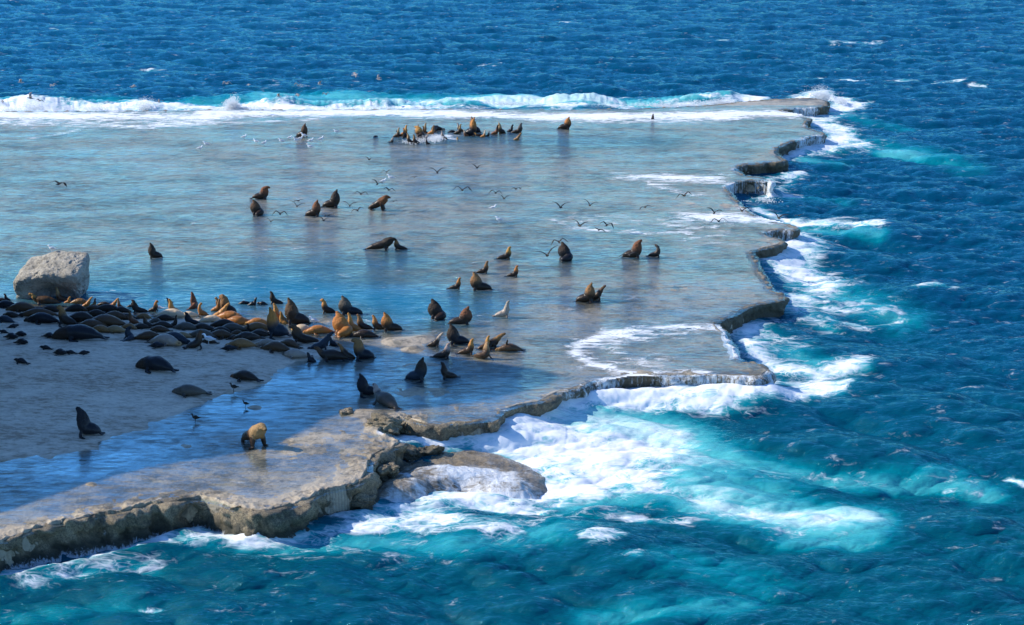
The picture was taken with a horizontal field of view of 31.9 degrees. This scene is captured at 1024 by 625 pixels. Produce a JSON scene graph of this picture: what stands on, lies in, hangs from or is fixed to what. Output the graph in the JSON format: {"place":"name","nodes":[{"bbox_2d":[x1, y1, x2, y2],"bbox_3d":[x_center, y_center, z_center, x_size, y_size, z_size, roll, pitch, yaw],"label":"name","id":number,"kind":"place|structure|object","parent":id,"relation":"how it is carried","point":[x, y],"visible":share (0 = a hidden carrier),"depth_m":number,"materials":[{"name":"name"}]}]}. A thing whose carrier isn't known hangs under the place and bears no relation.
{"place":"outdoors","nodes":[
{"label":"outdoors","id":0,"kind":"place"},
{"bbox_2d":[0,105,821,510],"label":"tide water","id":1,"kind":"structure","parent":0,"point":[330,285],"depth_m":135.36,"materials":[{"name":"liquid"}]},
{"bbox_2d":[0,99,824,565],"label":"rock platform","id":2,"kind":"object","parent":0,"point":[316,443],"visible":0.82,"depth_m":127.50,"materials":[{"name":"stone"}]},
{"bbox_2d":[0,300,14,308],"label":"sea lion","id":3,"kind":"object","parent":2,"relation":"on","point":[4,304],"visible":0.69,"depth_m":119.83},
{"bbox_2d":[0,315,14,322],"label":"sea lion","id":4,"kind":"object","parent":2,"relation":"on","point":[4,318],"visible":1,"depth_m":114.63},
{"bbox_2d":[5,302,34,312],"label":"sea lion","id":5,"kind":"object","parent":2,"relation":"on","point":[17,307],"visible":0.84,"depth_m":118.28},
{"bbox_2d":[19,308,57,316],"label":"sea lion","id":6,"kind":"object","parent":2,"relation":"on","point":[28,313],"visible":0.59,"depth_m":116.42},
{"bbox_2d":[24,312,62,324],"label":"sea lion","id":7,"kind":"object","parent":2,"relation":"on","point":[39,318],"visible":1,"depth_m":114.45},
{"bbox_2d":[28,293,62,305],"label":"sea lion","id":8,"kind":"object","parent":2,"relation":"on","point":[39,300],"visible":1,"depth_m":121.33},
{"bbox_2d":[13,251,89,298],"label":"boulder","id":9,"kind":"object","parent":2,"relation":"on","point":[66,274],"visible":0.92,"depth_m":122.47,"materials":[{"name":"stone"}]},
{"bbox_2d":[56,287,66,300],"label":"sea lion","id":10,"kind":"object","parent":2,"relation":"on","point":[59,297],"visible":1,"depth_m":122.03},
{"bbox_2d":[56,305,78,327],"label":"sea lion","id":11,"kind":"object","parent":2,"relation":"on","point":[64,318],"visible":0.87,"depth_m":113.86},
{"bbox_2d":[65,304,87,311],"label":"sea lion","id":12,"kind":"object","parent":2,"relation":"on","point":[74,307],"visible":0.87,"depth_m":119.00},
{"bbox_2d":[68,298,86,303],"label":"sea lion","id":13,"kind":"object","parent":2,"relation":"on","point":[79,301],"visible":0.94,"depth_m":121.31},
{"bbox_2d":[51,324,109,341],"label":"sea lion","id":14,"kind":"object","parent":2,"relation":"on","point":[70,333],"visible":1,"depth_m":109.48},
{"bbox_2d":[69,311,93,321],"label":"sea lion","id":15,"kind":"object","parent":2,"relation":"on","point":[80,316],"visible":0.78,"depth_m":114.75},
{"bbox_2d":[75,407,104,438],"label":"sea lion","id":16,"kind":"object","parent":2,"relation":"on","point":[85,425],"visible":1,"depth_m":93.64},
{"bbox_2d":[79,319,108,326],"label":"sea lion","id":17,"kind":"object","parent":2,"relation":"on","point":[91,322],"visible":0.58,"depth_m":112.80},
{"bbox_2d":[87,309,104,315],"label":"sea lion","id":18,"kind":"object","parent":2,"relation":"on","point":[96,312],"visible":0.58,"depth_m":117.51},
{"bbox_2d":[87,304,116,312],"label":"sea lion","id":19,"kind":"object","parent":2,"relation":"on","point":[107,307],"visible":0.75,"depth_m":119.30},
{"bbox_2d":[92,325,114,332],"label":"sea lion","id":20,"kind":"object","parent":2,"relation":"on","point":[100,328],"visible":0.81,"depth_m":112.01},
{"bbox_2d":[92,314,125,325],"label":"sea lion","id":21,"kind":"object","parent":2,"relation":"on","point":[108,319],"visible":0.78,"depth_m":113.42},
{"bbox_2d":[107,325,124,333],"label":"sea lion","id":22,"kind":"object","parent":2,"relation":"on","point":[115,329],"visible":0.86,"depth_m":111.97},
{"bbox_2d":[105,311,127,318],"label":"sea lion","id":23,"kind":"object","parent":2,"relation":"on","point":[118,314],"visible":0.57,"depth_m":116.38},
{"bbox_2d":[115,306,132,312],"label":"sea lion","id":24,"kind":"object","parent":2,"relation":"on","point":[121,309],"visible":0.87,"depth_m":119.13},
{"bbox_2d":[120,326,133,341],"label":"sea lion","id":25,"kind":"object","parent":2,"relation":"on","point":[129,334],"visible":1,"depth_m":110.07},
{"bbox_2d":[128,310,140,323],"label":"sea lion","id":26,"kind":"object","parent":2,"relation":"on","point":[132,320],"visible":0.88,"depth_m":115.03},
{"bbox_2d":[131,300,149,313],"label":"sea lion","id":27,"kind":"object","parent":2,"relation":"on","point":[136,308],"visible":1,"depth_m":119.09},
{"bbox_2d":[133,331,158,340],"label":"sea lion","id":28,"kind":"object","parent":2,"relation":"on","point":[146,335],"visible":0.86,"depth_m":110.09},
{"bbox_2d":[148,243,163,259],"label":"sea lion","id":29,"kind":"object","parent":2,"relation":"on","point":[153,252],"visible":1,"depth_m":134.82},
{"bbox_2d":[135,356,178,373],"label":"sea lion","id":30,"kind":"object","parent":2,"relation":"on","point":[148,363],"visible":1,"depth_m":103.91},
{"bbox_2d":[150,325,172,332],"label":"sea lion","id":31,"kind":"object","parent":2,"relation":"on","point":[158,328],"visible":0.97,"depth_m":112.59},
{"bbox_2d":[152,321,172,327],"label":"sea lion","id":32,"kind":"object","parent":2,"relation":"on","point":[165,324],"visible":0.8,"depth_m":114.07},
{"bbox_2d":[144,334,181,346],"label":"sea lion","id":33,"kind":"object","parent":2,"relation":"on","point":[166,339],"visible":0.95,"depth_m":108.86},
{"bbox_2d":[155,314,173,320],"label":"sea lion","id":34,"kind":"object","parent":2,"relation":"on","point":[162,317],"visible":0.83,"depth_m":116.45},
{"bbox_2d":[151,308,184,317],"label":"sea lion","id":35,"kind":"object","parent":2,"relation":"on","point":[173,312],"visible":0.79,"depth_m":117.90},
{"bbox_2d":[164,331,190,343],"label":"sea lion","id":36,"kind":"object","parent":2,"relation":"on","point":[181,338],"visible":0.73,"depth_m":109.47},
{"bbox_2d":[173,322,196,330],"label":"sea lion","id":37,"kind":"object","parent":2,"relation":"on","point":[186,325],"visible":0.94,"depth_m":113.71},
{"bbox_2d":[184,312,199,323],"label":"sea lion","id":38,"kind":"object","parent":2,"relation":"on","point":[187,318],"visible":0.79,"depth_m":115.48},
{"bbox_2d":[172,384,211,397],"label":"sea lion","id":39,"kind":"object","parent":2,"relation":"on","point":[185,390],"visible":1,"depth_m":100.39},
{"bbox_2d":[187,292,197,309],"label":"sea lion","id":40,"kind":"object","parent":2,"relation":"on","point":[193,302],"visible":0.99,"depth_m":120.30},
{"bbox_2d":[182,330,203,349],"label":"sea lion","id":41,"kind":"object","parent":2,"relation":"on","point":[196,342],"visible":1,"depth_m":108.69},
{"bbox_2d":[189,329,217,337],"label":"sea lion","id":42,"kind":"object","parent":2,"relation":"on","point":[206,332],"visible":0.74,"depth_m":111.42},
{"bbox_2d":[195,323,213,330],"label":"sea lion","id":43,"kind":"object","parent":2,"relation":"on","point":[203,326],"visible":0.75,"depth_m":113.64},
{"bbox_2d":[199,315,220,321],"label":"sea lion","id":44,"kind":"object","parent":2,"relation":"on","point":[211,318],"visible":0.85,"depth_m":116.50},
{"bbox_2d":[202,329,233,339],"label":"sea lion","id":45,"kind":"object","parent":2,"relation":"on","point":[221,334],"visible":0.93,"depth_m":111.55},
{"bbox_2d":[210,319,236,326],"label":"sea lion","id":46,"kind":"object","parent":2,"relation":"on","point":[219,322],"visible":0.69,"depth_m":114.84},
{"bbox_2d":[219,294,239,313],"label":"sea lion","id":47,"kind":"object","parent":2,"relation":"on","point":[224,300],"visible":0.68,"depth_m":118.57},
{"bbox_2d":[216,311,249,319],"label":"sea lion","id":48,"kind":"object","parent":2,"relation":"on","point":[226,314],"visible":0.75,"depth_m":117.04},
{"bbox_2d":[223,323,249,330],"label":"sea lion","id":49,"kind":"object","parent":2,"relation":"on","point":[232,326],"visible":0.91,"depth_m":113.68},
{"bbox_2d":[228,316,248,324],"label":"sea lion","id":50,"kind":"object","parent":2,"relation":"on","point":[240,320],"visible":0.58,"depth_m":116.02},
{"bbox_2d":[224,338,260,349],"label":"sea lion","id":51,"kind":"object","parent":2,"relation":"on","point":[238,343],"visible":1,"depth_m":109.12},
{"bbox_2d":[230,370,263,381],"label":"sea lion","id":52,"kind":"object","parent":2,"relation":"on","point":[244,375],"visible":1,"depth_m":103.37},
{"bbox_2d":[232,332,265,340],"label":"sea lion","id":53,"kind":"object","parent":2,"relation":"on","point":[250,336],"visible":0.77,"depth_m":110.99},
{"bbox_2d":[241,423,267,448],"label":"sea lion","id":54,"kind":"object","parent":2,"relation":"on","point":[253,434],"visible":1,"depth_m":92.09},
{"bbox_2d":[243,322,267,330],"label":"sea lion","id":55,"kind":"object","parent":2,"relation":"on","point":[255,325],"visible":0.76,"depth_m":113.98},
{"bbox_2d":[244,318,266,324],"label":"sea lion","id":56,"kind":"object","parent":2,"relation":"on","point":[260,320],"visible":0.51,"depth_m":115.91},
{"bbox_2d":[250,199,263,216],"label":"sea lion","id":57,"kind":"object","parent":2,"relation":"on","point":[256,209],"visible":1,"depth_m":150.55},
{"bbox_2d":[250,186,269,199],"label":"sea lion","id":58,"kind":"object","parent":2,"relation":"on","point":[263,193],"visible":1,"depth_m":157.37},
{"bbox_2d":[252,329,272,336],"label":"sea lion","id":59,"kind":"object","parent":2,"relation":"on","point":[259,332],"visible":0.75,"depth_m":112.38},
{"bbox_2d":[260,341,289,352],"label":"sea lion","id":60,"kind":"object","parent":2,"relation":"on","point":[275,346],"visible":1,"depth_m":108.90},
{"bbox_2d":[270,291,286,304],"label":"sea lion","id":61,"kind":"object","parent":2,"relation":"on","point":[273,299],"visible":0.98,"depth_m":121.34},
{"bbox_2d":[267,307,291,339],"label":"sea lion","id":62,"kind":"object","parent":2,"relation":"on","point":[275,327],"visible":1,"depth_m":112.40},
{"bbox_2d":[281,339,302,348],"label":"sea lion","id":63,"kind":"object","parent":2,"relation":"on","point":[290,342],"visible":0.9,"depth_m":110.05},
{"bbox_2d":[282,349,312,358],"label":"sea lion","id":64,"kind":"object","parent":2,"relation":"on","point":[293,353],"visible":1,"depth_m":108.07},
{"bbox_2d":[285,297,311,325],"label":"sea lion","id":65,"kind":"object","parent":2,"relation":"on","point":[293,315],"visible":0.98,"depth_m":115.98},
{"bbox_2d":[295,123,307,137],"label":"sea lion","id":66,"kind":"object","parent":2,"relation":"on","point":[304,129],"visible":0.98,"depth_m":190.74},
{"bbox_2d":[289,325,319,344],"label":"sea lion","id":67,"kind":"object","parent":2,"relation":"on","point":[298,334],"visible":0.93,"depth_m":111.03},
{"bbox_2d":[303,199,320,217],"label":"sea lion","id":68,"kind":"object","parent":2,"relation":"on","point":[315,210],"visible":1,"depth_m":150.06},
{"bbox_2d":[303,325,335,335],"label":"sea lion","id":69,"kind":"object","parent":2,"relation":"on","point":[315,330],"visible":0.94,"depth_m":113.85},
{"bbox_2d":[308,331,333,349],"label":"sea lion","id":70,"kind":"object","parent":2,"relation":"on","point":[323,342],"visible":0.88,"depth_m":109.78},
{"bbox_2d":[320,298,335,314],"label":"sea lion","id":71,"kind":"object","parent":2,"relation":"on","point":[326,308],"visible":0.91,"depth_m":118.86},
{"bbox_2d":[321,189,339,208],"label":"sea lion","id":72,"kind":"object","parent":2,"relation":"on","point":[334,201],"visible":0.98,"depth_m":153.71},
{"bbox_2d":[314,346,353,361],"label":"sea lion","id":73,"kind":"object","parent":2,"relation":"on","point":[330,354],"visible":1,"depth_m":108.06},
{"bbox_2d":[332,311,352,337],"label":"sea lion","id":74,"kind":"object","parent":2,"relation":"on","point":[342,327],"visible":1,"depth_m":113.50},
{"bbox_2d":[338,407,353,415],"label":"rock","id":75,"kind":"object","parent":2,"relation":"on","point":[346,411],"visible":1,"depth_m":97.85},
{"bbox_2d":[337,343,355,361],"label":"sea lion","id":76,"kind":"object","parent":2,"relation":"on","point":[344,351],"visible":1,"depth_m":108.28},
{"bbox_2d":[338,295,362,316],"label":"sea lion","id":77,"kind":"object","parent":2,"relation":"on","point":[345,306],"visible":0.96,"depth_m":118.43},
{"bbox_2d":[347,313,361,331],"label":"sea lion","id":78,"kind":"object","parent":2,"relation":"on","point":[355,327],"visible":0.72,"depth_m":114.43},
{"bbox_2d":[351,337,377,361],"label":"sea lion","id":79,"kind":"object","parent":2,"relation":"on","point":[360,351],"visible":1,"depth_m":108.13},
{"bbox_2d":[357,314,373,329],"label":"sea lion","id":80,"kind":"object","parent":2,"relation":"on","point":[361,324],"visible":0.94,"depth_m":114.85},
{"bbox_2d":[357,373,373,397],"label":"sea lion","id":81,"kind":"object","parent":2,"relation":"on","point":[364,387],"visible":0.87,"depth_m":100.95},
{"bbox_2d":[350,329,381,339],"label":"sea lion","id":82,"kind":"object","parent":2,"relation":"on","point":[363,333],"visible":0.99,"depth_m":113.04},
{"bbox_2d":[372,315,383,331],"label":"sea lion","id":83,"kind":"object","parent":2,"relation":"on","point":[376,324],"visible":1,"depth_m":114.83},
{"bbox_2d":[368,195,390,210],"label":"sea lion","id":84,"kind":"object","parent":2,"relation":"on","point":[381,202],"visible":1,"depth_m":152.50},
{"bbox_2d":[363,237,396,251],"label":"sea lion","id":85,"kind":"object","parent":2,"relation":"on","point":[385,243],"visible":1,"depth_m":137.43},
{"bbox_2d":[372,383,403,411],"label":"sea lion","id":86,"kind":"object","parent":2,"relation":"on","point":[387,399],"visible":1,"depth_m":99.13},
{"bbox_2d":[381,312,404,332],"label":"sea lion","id":87,"kind":"object","parent":2,"relation":"on","point":[387,323],"visible":1,"depth_m":114.44},
{"bbox_2d":[394,240,410,250],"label":"sea lion","id":88,"kind":"object","parent":2,"relation":"on","point":[397,245],"visible":1,"depth_m":137.74},
{"bbox_2d":[402,357,426,382],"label":"sea lion","id":89,"kind":"object","parent":2,"relation":"on","point":[419,372],"visible":1,"depth_m":103.82},
{"bbox_2d":[0,98,829,572],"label":"reef edge","id":90,"kind":"object","parent":2,"relation":"attached to","point":[86,536],"visible":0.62,"depth_m":90.50,"materials":[{"name":"stone"}]},
{"bbox_2d":[350,493,376,509],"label":"rock","id":91,"kind":"object","parent":90,"relation":"on","point":[362,500],"visible":1,"depth_m":86.93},
{"bbox_2d":[365,411,402,433],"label":"rock","id":92,"kind":"object","parent":90,"relation":"on","point":[387,423],"visible":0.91,"depth_m":95.60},
{"bbox_2d":[376,461,399,477],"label":"rock","id":93,"kind":"object","parent":90,"relation":"on","point":[390,468],"visible":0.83,"depth_m":90.39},
{"bbox_2d":[401,442,425,462],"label":"rock","id":94,"kind":"object","parent":90,"relation":"on","point":[411,455],"visible":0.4,"depth_m":94.21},
{"bbox_2d":[416,445,444,455],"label":"rock","id":95,"kind":"object","parent":90,"relation":"on","point":[433,450],"visible":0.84,"depth_m":94.85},
{"bbox_2d":[414,126,424,137],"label":"sea lion","id":96,"kind":"object","parent":2,"relation":"on","point":[419,132],"visible":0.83,"depth_m":191.09},
{"bbox_2d":[425,332,443,348],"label":"sea lion","id":97,"kind":"object","parent":2,"relation":"on","point":[435,342],"visible":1,"depth_m":110.88},
{"bbox_2d":[428,299,445,320],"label":"sea lion","id":98,"kind":"object","parent":2,"relation":"on","point":[436,312],"visible":1,"depth_m":117.35},
{"bbox_2d":[429,343,450,359],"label":"sea lion","id":99,"kind":"object","parent":2,"relation":"on","point":[446,351],"visible":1,"depth_m":108.52},
{"bbox_2d":[440,362,460,380],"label":"sea lion","id":100,"kind":"object","parent":2,"relation":"on","point":[445,373],"visible":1,"depth_m":104.32},
{"bbox_2d":[447,277,460,290],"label":"sea lion","id":101,"kind":"object","parent":2,"relation":"on","point":[457,285],"visible":1,"depth_m":125.36},
{"bbox_2d":[446,324,469,345],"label":"sea lion","id":102,"kind":"object","parent":2,"relation":"on","point":[454,336],"visible":0.95,"depth_m":111.41},
{"bbox_2d":[445,306,471,326],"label":"sea lion","id":103,"kind":"object","parent":2,"relation":"on","point":[464,316],"visible":1,"depth_m":116.03},
{"bbox_2d":[456,338,473,355],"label":"sea lion","id":104,"kind":"object","parent":2,"relation":"on","point":[469,348],"visible":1,"depth_m":109.32},
{"bbox_2d":[462,117,476,136],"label":"sea lion","id":105,"kind":"object","parent":2,"relation":"on","point":[471,129],"visible":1,"depth_m":191.51},
{"bbox_2d":[470,342,492,360],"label":"sea lion","id":106,"kind":"object","parent":2,"relation":"on","point":[484,353],"visible":1,"depth_m":108.32},
{"bbox_2d":[470,272,493,292],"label":"sea lion","id":107,"kind":"object","parent":2,"relation":"on","point":[476,283],"visible":1,"depth_m":124.93},
{"bbox_2d":[475,261,488,274],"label":"sea lion","id":108,"kind":"object","parent":2,"relation":"on","point":[484,269],"visible":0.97,"depth_m":130.02},
{"bbox_2d":[489,333,505,351],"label":"sea lion","id":109,"kind":"object","parent":2,"relation":"on","point":[494,341],"visible":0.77,"depth_m":110.67},
{"bbox_2d":[492,300,509,318],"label":"sea lion","id":110,"kind":"object","parent":2,"relation":"on","point":[504,312],"visible":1,"depth_m":117.97},
{"bbox_2d":[494,246,510,260],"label":"sea lion","id":111,"kind":"object","parent":2,"relation":"on","point":[507,254],"visible":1,"depth_m":134.52},
{"bbox_2d":[495,340,525,351],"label":"sea lion","id":112,"kind":"object","parent":2,"relation":"on","point":[507,346],"visible":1,"depth_m":109.93},
{"bbox_2d":[504,265,518,277],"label":"sea lion","id":113,"kind":"object","parent":2,"relation":"on","point":[514,273],"visible":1,"depth_m":129.06},
{"bbox_2d":[556,117,570,129],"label":"sea lion","id":114,"kind":"object","parent":2,"relation":"on","point":[566,125],"visible":1,"depth_m":196.26},
{"bbox_2d":[557,241,572,262],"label":"sea lion","id":115,"kind":"object","parent":2,"relation":"on","point":[564,253],"visible":1,"depth_m":134.06},
{"bbox_2d":[574,282,594,303],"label":"sea lion","id":116,"kind":"object","parent":2,"relation":"on","point":[588,294],"visible":1,"depth_m":121.68},
{"bbox_2d":[593,285,605,301],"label":"sea lion","id":117,"kind":"object","parent":2,"relation":"on","point":[598,293],"visible":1,"depth_m":122.35},
{"bbox_2d":[620,239,641,259],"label":"sea lion","id":118,"kind":"object","parent":2,"relation":"on","point":[637,247],"visible":0.92,"depth_m":134.85},
{"bbox_2d":[646,244,660,258],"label":"sea lion","id":119,"kind":"object","parent":2,"relation":"on","point":[656,253],"visible":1,"depth_m":135.23},
{"bbox_2d":[0,0,1023,624],"bbox_3d":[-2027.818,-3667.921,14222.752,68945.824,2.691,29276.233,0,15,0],"label":"sea water","id":120,"kind":"structure","parent":0,"point":[860,462],"depth_m":110.69,"materials":[{"name":"liquid"}]},
{"bbox_2d":[0,84,850,406],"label":"sea spray","id":121,"kind":"object","parent":120,"relation":"on","point":[232,104],"visible":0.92,"depth_m":218.53,"materials":[{"name":"liquid"}]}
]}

